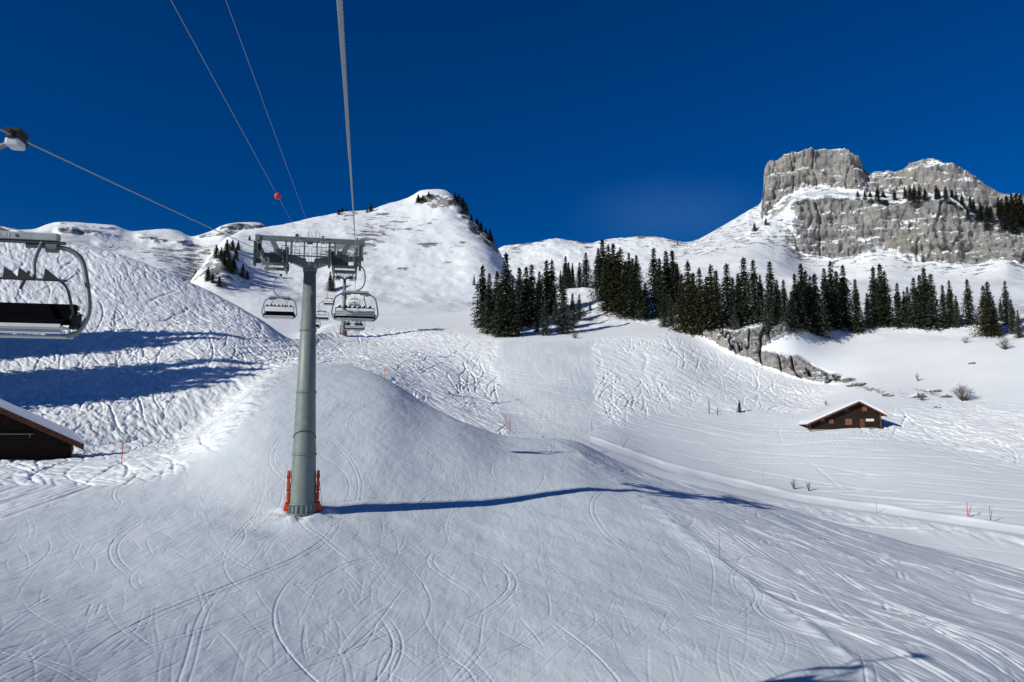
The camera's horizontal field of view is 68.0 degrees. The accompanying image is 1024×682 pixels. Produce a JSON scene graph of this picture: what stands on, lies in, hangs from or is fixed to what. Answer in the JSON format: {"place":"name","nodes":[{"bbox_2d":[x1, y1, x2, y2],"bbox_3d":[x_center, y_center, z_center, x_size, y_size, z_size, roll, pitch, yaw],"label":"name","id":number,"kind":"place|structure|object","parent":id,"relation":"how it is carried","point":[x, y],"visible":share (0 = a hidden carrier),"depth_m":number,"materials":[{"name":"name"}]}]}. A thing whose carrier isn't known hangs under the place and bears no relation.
{"place":"outdoors","nodes":[
{"label":"outdoors","id":0,"kind":"place"},
{"bbox_2d":[0,222,265,281],"bbox_3d":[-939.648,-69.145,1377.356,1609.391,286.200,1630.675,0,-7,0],"label":"mountain","id":1,"kind":"structure","parent":0,"point":[182,255],"depth_m":1189.60,"materials":[{"name":"white snow"}]},
{"bbox_2d":[190,189,522,332],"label":"hill","id":2,"kind":"structure","parent":0,"point":[435,250],"depth_m":491.08,"materials":[{"name":"white snow"}]},
{"bbox_2d":[0,242,1023,681],"bbox_3d":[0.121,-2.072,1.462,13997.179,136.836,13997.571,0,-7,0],"label":"snow ground","id":3,"kind":"structure","parent":0,"point":[556,528],"depth_m":64.47,"materials":[{"name":"white snow"}]},
{"bbox_2d":[0,399,84,460],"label":"barn","id":4,"kind":"structure","parent":3,"relation":"on","point":[26,434],"depth_m":82.54,"materials":[{"name":"brown wood"}]},
{"bbox_2d":[253,231,364,516],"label":"lift tower","id":5,"kind":"structure","parent":3,"relation":"on","point":[303,493],"depth_m":54.12,"materials":[{"name":"metal"}]},
{"bbox_2d":[0,128,333,303],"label":"haul rope","id":6,"kind":"object","parent":5,"relation":"attached to","point":[4,131],"visible":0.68,"depth_m":20.58,"materials":[{"name":"metal"}]},
{"bbox_2d":[0,126,91,338],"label":"lift chair","id":7,"kind":"object","parent":6,"relation":"hanging from","point":[38,318],"visible":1,"depth_m":14.55,"materials":[{"name":"black metal"}]},
{"bbox_2d":[261,274,296,318],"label":"lift chair","id":8,"kind":"object","parent":6,"relation":"hanging from","point":[279,315],"visible":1,"depth_m":67.80,"materials":[{"name":"metal"}]},
{"bbox_2d":[171,0,329,290],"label":"line cable","id":9,"kind":"object","parent":5,"relation":"attached to","point":[227,103],"visible":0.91,"depth_m":22.30,"materials":[{"name":"metal"}]},
{"bbox_2d":[226,1,340,289],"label":"line cable","id":10,"kind":"object","parent":5,"relation":"attached to","point":[265,108],"visible":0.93,"depth_m":24.19,"materials":[{"name":"metal"}]},
{"bbox_2d":[336,0,356,287],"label":"haul rope","id":11,"kind":"object","parent":5,"relation":"attached to","point":[341,33],"visible":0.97,"depth_m":8.16,"materials":[{"name":"metal"}]},
{"bbox_2d":[343,302,364,330],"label":"lift chair","id":12,"kind":"object","parent":11,"relation":"hanging from","point":[354,327],"visible":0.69,"depth_m":106.52,"materials":[{"name":"metal"}]},
{"bbox_2d":[331,264,378,321],"bbox_3d":[-12.328,-3.908,59.738,3.657,4.803,1.394,1,-7,-12],"label":"lift chair","id":13,"kind":"object","parent":11,"relation":"hanging from","point":[353,315],"visible":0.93,"depth_m":59.33,"materials":[{"name":"grey metal"}]},
{"bbox_2d":[333,273,354,335],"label":"lift tower","id":14,"kind":"structure","parent":3,"relation":"on","point":[343,332],"depth_m":246.51,"materials":[{"name":"metal"}]},
{"bbox_2d":[469,264,490,327],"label":"spruce tree","id":15,"kind":"object","parent":3,"relation":"on","point":[480,287],"visible":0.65,"depth_m":269.69,"materials":[{"name":"green plant"}]},
{"bbox_2d":[476,272,496,333],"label":"spruce tree","id":16,"kind":"object","parent":3,"relation":"on","point":[488,308],"visible":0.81,"depth_m":252.17,"materials":[{"name":"green plant"}]},
{"bbox_2d":[490,284,513,337],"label":"spruce tree","id":17,"kind":"object","parent":3,"relation":"on","point":[500,298],"visible":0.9,"depth_m":243.40,"materials":[{"name":"green plant"}]},
{"bbox_2d":[486,252,519,337],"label":"spruce tree","id":18,"kind":"object","parent":3,"relation":"on","point":[506,283],"visible":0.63,"depth_m":247.44,"materials":[{"name":"green plant"}]},
{"bbox_2d":[504,287,523,336],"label":"spruce tree","id":19,"kind":"object","parent":3,"relation":"on","point":[512,304],"visible":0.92,"depth_m":242.82,"materials":[{"name":"green plant"}]},
{"bbox_2d":[514,267,534,328],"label":"spruce tree","id":20,"kind":"object","parent":3,"relation":"on","point":[519,285],"visible":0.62,"depth_m":265.51,"materials":[{"name":"green plant"}]},
{"bbox_2d":[518,267,541,326],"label":"spruce tree","id":21,"kind":"object","parent":3,"relation":"on","point":[527,281],"visible":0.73,"depth_m":267.16,"materials":[{"name":"green plant"}]},
{"bbox_2d":[527,264,543,325],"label":"spruce tree","id":22,"kind":"object","parent":3,"relation":"on","point":[531,278],"visible":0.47,"depth_m":272.26,"materials":[{"name":"green plant"}]},
{"bbox_2d":[533,272,551,315],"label":"spruce tree","id":23,"kind":"object","parent":3,"relation":"on","point":[540,286],"visible":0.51,"depth_m":281.38,"materials":[{"name":"green plant"}]},
{"bbox_2d":[537,298,552,335],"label":"spruce tree","id":24,"kind":"object","parent":3,"relation":"on","point":[545,327],"visible":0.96,"depth_m":244.20,"materials":[{"name":"green plant"}]},
{"bbox_2d":[538,259,557,315],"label":"spruce tree","id":25,"kind":"object","parent":3,"relation":"on","point":[546,282],"visible":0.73,"depth_m":283.80,"materials":[{"name":"green plant"}]},
{"bbox_2d":[547,259,559,314],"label":"spruce tree","id":26,"kind":"object","parent":3,"relation":"on","point":[553,277],"visible":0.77,"depth_m":284.99,"materials":[{"name":"green plant"}]},
{"bbox_2d":[552,274,575,334],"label":"spruce tree","id":27,"kind":"object","parent":3,"relation":"on","point":[562,326],"visible":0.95,"depth_m":248.40,"materials":[{"name":"green plant"}]},
{"bbox_2d":[562,256,574,288],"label":"spruce tree","id":28,"kind":"object","parent":3,"relation":"on","point":[565,268],"visible":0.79,"depth_m":333.78,"materials":[{"name":"green plant"}]},
{"bbox_2d":[566,293,579,327],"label":"spruce tree","id":29,"kind":"object","parent":3,"relation":"on","point":[573,307],"visible":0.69,"depth_m":261.35,"materials":[{"name":"green plant"}]},
{"bbox_2d":[575,294,586,320],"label":"spruce tree","id":30,"kind":"object","parent":3,"relation":"on","point":[578,310],"visible":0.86,"depth_m":273.28,"materials":[{"name":"green plant"}]},
{"bbox_2d":[579,253,593,287],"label":"spruce tree","id":31,"kind":"object","parent":3,"relation":"on","point":[586,272],"visible":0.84,"depth_m":337.91,"materials":[{"name":"green plant"}]},
{"bbox_2d":[587,239,609,300],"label":"spruce tree","id":32,"kind":"object","parent":3,"relation":"on","point":[600,262],"visible":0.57,"depth_m":299.74,"materials":[{"name":"green plant"}]},
{"bbox_2d":[596,258,616,312],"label":"spruce tree","id":33,"kind":"object","parent":3,"relation":"on","point":[605,279],"visible":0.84,"depth_m":283.89,"materials":[{"name":"green plant"}]},
{"bbox_2d":[597,243,619,308],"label":"spruce tree","id":34,"kind":"object","parent":3,"relation":"on","point":[612,258],"visible":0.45,"depth_m":287.13,"materials":[{"name":"green plant"}]},
{"bbox_2d":[600,247,629,316],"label":"spruce tree","id":35,"kind":"object","parent":3,"relation":"on","point":[620,266],"visible":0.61,"depth_m":281.14,"materials":[{"name":"green plant"}]},
{"bbox_2d":[613,262,635,317],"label":"spruce tree","id":36,"kind":"object","parent":3,"relation":"on","point":[624,282],"visible":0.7,"depth_m":275.75,"materials":[{"name":"green plant"}]},
{"bbox_2d":[616,257,645,319],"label":"spruce tree","id":37,"kind":"object","parent":3,"relation":"on","point":[632,285],"visible":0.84,"depth_m":270.69,"materials":[{"name":"green plant"}]},
{"bbox_2d":[632,280,648,320],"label":"spruce tree","id":38,"kind":"object","parent":3,"relation":"on","point":[639,302],"visible":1,"depth_m":267.51,"materials":[{"name":"green plant"}]},
{"bbox_2d":[634,255,648,290],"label":"spruce tree","id":39,"kind":"object","parent":3,"relation":"on","point":[638,270],"visible":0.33,"depth_m":306.23,"materials":[{"name":"green plant"}]},
{"bbox_2d":[642,283,654,318],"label":"spruce tree","id":40,"kind":"object","parent":3,"relation":"on","point":[645,294],"visible":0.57,"depth_m":271.58,"materials":[{"name":"green plant"}]},
{"bbox_2d":[640,248,657,303],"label":"spruce tree","id":41,"kind":"object","parent":3,"relation":"on","point":[653,268],"visible":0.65,"depth_m":295.95,"materials":[{"name":"green plant"}]},
{"bbox_2d":[649,258,675,318],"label":"spruce tree","id":42,"kind":"object","parent":3,"relation":"on","point":[659,284],"visible":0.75,"depth_m":272.34,"materials":[{"name":"green plant"}]},
{"bbox_2d":[650,250,678,314],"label":"spruce tree","id":43,"kind":"object","parent":3,"relation":"on","point":[666,270],"visible":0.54,"depth_m":276.59,"materials":[{"name":"green plant"}]},
{"bbox_2d":[658,292,670,326],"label":"spruce tree","id":44,"kind":"object","parent":3,"relation":"on","point":[664,316],"visible":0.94,"depth_m":252.38,"materials":[{"name":"green plant"}]},
{"bbox_2d":[667,292,674,322],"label":"spruce tree","id":45,"kind":"object","parent":3,"relation":"on","point":[670,308],"visible":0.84,"depth_m":257.40,"materials":[{"name":"green plant"}]},
{"bbox_2d":[669,249,680,305],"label":"spruce tree","id":46,"kind":"object","parent":3,"relation":"on","point":[673,266],"visible":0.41,"depth_m":287.44,"materials":[{"name":"green plant"}]},
{"bbox_2d":[665,273,686,332],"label":"spruce tree","id":47,"kind":"object","parent":3,"relation":"on","point":[681,277],"visible":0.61,"depth_m":245.25,"materials":[{"name":"green plant"}]},
{"bbox_2d":[673,259,702,334],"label":"spruce tree","id":48,"kind":"object","parent":3,"relation":"on","point":[687,283],"visible":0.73,"depth_m":242.96,"materials":[{"name":"green plant"}]},
{"bbox_2d":[683,272,705,335],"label":"spruce tree","id":49,"kind":"object","parent":3,"relation":"on","point":[692,289],"visible":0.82,"depth_m":240.39,"materials":[{"name":"green plant"}]},
{"bbox_2d":[686,267,714,336],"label":"spruce tree","id":50,"kind":"object","parent":3,"relation":"on","point":[699,289],"visible":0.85,"depth_m":239.06,"materials":[{"name":"green plant"}]},
{"bbox_2d":[696,276,711,332],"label":"spruce tree","id":51,"kind":"object","parent":3,"relation":"on","point":[706,287],"visible":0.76,"depth_m":239.18,"materials":[{"name":"green plant"}]},
{"bbox_2d":[696,263,726,333],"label":"spruce tree","id":52,"kind":"object","parent":3,"relation":"on","point":[711,276],"visible":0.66,"depth_m":239.52,"materials":[{"name":"green plant"}]},
{"bbox_2d":[705,269,728,331],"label":"spruce tree","id":53,"kind":"object","parent":3,"relation":"on","point":[716,293],"visible":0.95,"depth_m":236.48,"materials":[{"name":"green plant"}]},
{"bbox_2d":[713,263,743,329],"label":"spruce tree","id":54,"kind":"object","parent":3,"relation":"on","point":[726,283],"visible":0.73,"depth_m":237.98,"materials":[{"name":"green plant"}]},
{"bbox_2d":[722,277,741,328],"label":"spruce tree","id":55,"kind":"object","parent":3,"relation":"on","point":[732,292],"visible":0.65,"depth_m":236.52,"materials":[{"name":"green plant"}]},
{"bbox_2d":[730,305,740,330],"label":"spruce tree","id":56,"kind":"object","parent":3,"relation":"on","point":[735,321],"visible":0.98,"depth_m":231.37,"materials":[{"name":"green plant"}]},
{"bbox_2d":[725,274,748,325],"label":"spruce tree","id":57,"kind":"object","parent":3,"relation":"on","point":[738,292],"visible":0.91,"depth_m":234.87,"materials":[{"name":"green plant"}]},
{"bbox_2d":[729,256,759,327],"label":"spruce tree","id":58,"kind":"object","parent":3,"relation":"on","point":[744,273],"visible":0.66,"depth_m":236.18,"materials":[{"name":"green plant"}]},
{"bbox_2d":[742,259,765,325],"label":"spruce tree","id":59,"kind":"object","parent":3,"relation":"on","point":[753,278],"visible":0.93,"depth_m":233.33,"materials":[{"name":"green plant"}]},
{"bbox_2d":[750,275,766,320],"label":"spruce tree","id":60,"kind":"object","parent":3,"relation":"on","point":[761,287],"visible":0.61,"depth_m":233.78,"materials":[{"name":"green plant"}]},
{"bbox_2d":[757,288,782,335],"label":"spruce tree","id":61,"kind":"object","parent":3,"relation":"on","point":[768,321],"visible":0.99,"depth_m":223.92,"materials":[{"name":"green plant"}]},
{"bbox_2d":[755,262,787,325],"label":"spruce tree","id":62,"kind":"object","parent":3,"relation":"on","point":[770,283],"visible":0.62,"depth_m":228.95,"materials":[{"name":"green plant"}]},
{"bbox_2d":[776,279,794,324],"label":"spruce tree","id":63,"kind":"object","parent":3,"relation":"on","point":[784,304],"visible":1,"depth_m":223.51,"materials":[{"name":"green plant"}]},
{"bbox_2d":[783,292,804,335],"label":"spruce tree","id":64,"kind":"object","parent":3,"relation":"on","point":[794,319],"visible":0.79,"depth_m":223.83,"materials":[{"name":"green plant"}]},
{"bbox_2d":[788,273,807,327],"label":"spruce tree","id":65,"kind":"object","parent":3,"relation":"on","point":[794,292],"visible":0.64,"depth_m":227.83,"materials":[{"name":"green plant"}]},
{"bbox_2d":[795,286,810,332],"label":"spruce tree","id":66,"kind":"object","parent":3,"relation":"on","point":[800,302],"visible":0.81,"depth_m":226.77,"materials":[{"name":"green plant"}]},
{"bbox_2d":[795,264,817,328],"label":"spruce tree","id":67,"kind":"object","parent":3,"relation":"on","point":[801,281],"visible":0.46,"depth_m":233.93,"materials":[{"name":"green plant"}]},
{"bbox_2d":[800,270,821,334],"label":"spruce tree","id":68,"kind":"object","parent":3,"relation":"on","point":[807,292],"visible":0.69,"depth_m":231.99,"materials":[{"name":"green plant"}]},
{"bbox_2d":[808,275,823,335],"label":"spruce tree","id":69,"kind":"object","parent":3,"relation":"on","point":[810,284],"visible":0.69,"depth_m":232.57,"materials":[{"name":"green plant"}]},
{"bbox_2d":[807,273,833,338],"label":"spruce tree","id":70,"kind":"object","parent":3,"relation":"on","point":[818,298],"visible":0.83,"depth_m":232.20,"materials":[{"name":"green plant"}]},
{"bbox_2d":[819,268,840,327],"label":"spruce tree","id":71,"kind":"object","parent":3,"relation":"on","point":[823,283],"visible":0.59,"depth_m":244.41,"materials":[{"name":"green plant"}]},
{"bbox_2d":[821,260,845,331],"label":"spruce tree","id":72,"kind":"object","parent":3,"relation":"on","point":[832,296],"visible":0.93,"depth_m":241.19,"materials":[{"name":"green plant"}]},
{"bbox_2d":[830,271,851,328],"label":"spruce tree","id":73,"kind":"object","parent":3,"relation":"on","point":[843,322],"visible":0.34,"depth_m":244.82,"materials":[{"name":"green plant"}]},
{"bbox_2d":[798,400,886,431],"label":"log hut","id":74,"kind":"object","parent":3,"relation":"on","point":[853,414],"visible":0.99,"depth_m":152.19,"materials":[{"name":"brown wood"}]},
{"bbox_2d":[839,264,859,327],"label":"spruce tree","id":75,"kind":"object","parent":3,"relation":"on","point":[847,291],"visible":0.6,"depth_m":246.79,"materials":[{"name":"green plant"}]},
{"bbox_2d":[844,278,873,334],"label":"spruce tree","id":76,"kind":"object","parent":3,"relation":"on","point":[856,316],"visible":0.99,"depth_m":240.06,"materials":[{"name":"green plant"}]},
{"bbox_2d":[861,293,876,327],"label":"spruce tree","id":77,"kind":"object","parent":3,"relation":"on","point":[867,311],"visible":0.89,"depth_m":244.08,"materials":[{"name":"green plant"}]},
{"bbox_2d":[862,267,887,327],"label":"spruce tree","id":78,"kind":"object","parent":3,"relation":"on","point":[872,287],"visible":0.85,"depth_m":247.20,"materials":[{"name":"green plant"}]},
{"bbox_2d":[868,263,895,327],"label":"spruce tree","id":79,"kind":"object","parent":3,"relation":"on","point":[879,277],"visible":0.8,"depth_m":245.67,"materials":[{"name":"green plant"}]},
{"bbox_2d":[875,270,894,327],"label":"spruce tree","id":80,"kind":"object","parent":3,"relation":"on","point":[888,304],"visible":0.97,"depth_m":244.07,"materials":[{"name":"green plant"}]},
{"bbox_2d":[889,283,910,329],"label":"spruce tree","id":81,"kind":"object","parent":3,"relation":"on","point":[897,305],"visible":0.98,"depth_m":239.87,"materials":[{"name":"green plant"}]},
{"bbox_2d":[902,287,913,327],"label":"spruce tree","id":82,"kind":"object","parent":3,"relation":"on","point":[906,297],"visible":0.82,"depth_m":239.94,"materials":[{"name":"green plant"}]},
{"bbox_2d":[902,277,919,326],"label":"spruce tree","id":83,"kind":"object","parent":3,"relation":"on","point":[912,290],"visible":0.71,"depth_m":238.93,"materials":[{"name":"green plant"}]},
{"bbox_2d":[907,275,928,327],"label":"spruce tree","id":84,"kind":"object","parent":3,"relation":"on","point":[919,285],"visible":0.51,"depth_m":237.64,"materials":[{"name":"green plant"}]},
{"bbox_2d":[909,267,941,330],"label":"spruce tree","id":85,"kind":"object","parent":3,"relation":"on","point":[924,285],"visible":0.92,"depth_m":234.69,"materials":[{"name":"green plant"}]},
{"bbox_2d":[915,273,950,331],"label":"spruce tree","id":86,"kind":"object","parent":3,"relation":"on","point":[931,287],"visible":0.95,"depth_m":233.08,"materials":[{"name":"green plant"}]},
{"bbox_2d":[935,284,953,329],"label":"spruce tree","id":87,"kind":"object","parent":3,"relation":"on","point":[943,303],"visible":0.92,"depth_m":230.90,"materials":[{"name":"green plant"}]},
{"bbox_2d":[939,280,961,327],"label":"spruce tree","id":88,"kind":"object","parent":3,"relation":"on","point":[949,294],"visible":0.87,"depth_m":231.34,"materials":[{"name":"green plant"}]},
{"bbox_2d":[951,296,966,327],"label":"spruce tree","id":89,"kind":"object","parent":3,"relation":"on","point":[956,316],"visible":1,"depth_m":228.77,"materials":[{"name":"green plant"}]},
{"bbox_2d":[950,383,975,400],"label":"bush","id":90,"kind":"object","parent":3,"relation":"on","point":[962,397],"visible":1,"depth_m":169.47,"materials":[{"name":"plant"}]},
{"bbox_2d":[957,279,980,326],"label":"spruce tree","id":91,"kind":"object","parent":3,"relation":"on","point":[967,310],"visible":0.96,"depth_m":228.46,"materials":[{"name":"green plant"}]},
{"bbox_2d":[969,285,1002,338],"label":"spruce tree","id":92,"kind":"object","parent":3,"relation":"on","point":[984,319],"visible":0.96,"depth_m":217.32,"materials":[{"name":"green plant"}]},
{"bbox_2d":[977,281,1004,335],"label":"spruce tree","id":93,"kind":"object","parent":3,"relation":"on","point":[988,293],"visible":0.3,"depth_m":221.69,"materials":[{"name":"green plant"}]},
{"bbox_2d":[989,300,1005,336],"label":"spruce tree","id":94,"kind":"object","parent":3,"relation":"on","point":[996,321],"visible":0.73,"depth_m":218.31,"materials":[{"name":"green plant"}]},
{"bbox_2d":[999,280,1016,325],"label":"spruce tree","id":95,"kind":"object","parent":3,"relation":"on","point":[1005,303],"visible":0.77,"depth_m":227.67,"materials":[{"name":"green plant"}]},
{"bbox_2d":[1007,300,1017,333],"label":"spruce tree","id":96,"kind":"object","parent":3,"relation":"on","point":[1011,321],"visible":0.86,"depth_m":218.85,"materials":[{"name":"green plant"}]},
{"bbox_2d":[1012,310,1023,338],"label":"spruce tree","id":97,"kind":"object","parent":3,"relation":"on","point":[1019,334],"visible":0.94,"depth_m":211.06,"materials":[{"name":"green plant"}]},
{"bbox_2d":[0,0,1023,247],"label":"sky","id":98,"kind":"structure","parent":0,"point":[584,121],"materials":[{"name":"blue"}]},
{"bbox_2d":[498,236,697,290],"bbox_3d":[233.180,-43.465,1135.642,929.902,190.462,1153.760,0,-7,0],"label":"snow hill","id":99,"kind":"structure","parent":0,"point":[536,255],"depth_m":991.08,"materials":[{"name":"white snow"}]},
{"bbox_2d":[664,147,1023,302],"bbox_3d":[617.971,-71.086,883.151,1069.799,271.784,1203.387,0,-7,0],"label":"mountain","id":100,"kind":"structure","parent":0,"point":[813,212],"depth_m":731.39,"materials":[{"name":"grey stone"}]},
{"bbox_2d":[996,210,1010,232],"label":"spruce tree","id":101,"kind":"object","parent":100,"relation":"on","point":[1004,225],"visible":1,"depth_m":682.19,"materials":[{"name":"green plant"}]},
{"bbox_2d":[998,196,1012,222],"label":"spruce tree","id":102,"kind":"object","parent":100,"relation":"on","point":[1007,205],"visible":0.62,"depth_m":701.79,"materials":[{"name":"green plant"}]},
{"bbox_2d":[1005,193,1023,229],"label":"spruce tree","id":103,"kind":"object","parent":100,"relation":"on","point":[1015,205],"visible":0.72,"depth_m":692.64,"materials":[{"name":"green plant"}]},
{"bbox_2d":[1009,211,1022,233],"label":"spruce tree","id":104,"kind":"object","parent":100,"relation":"on","point":[1014,227],"visible":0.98,"depth_m":678.07,"materials":[{"name":"green plant"}]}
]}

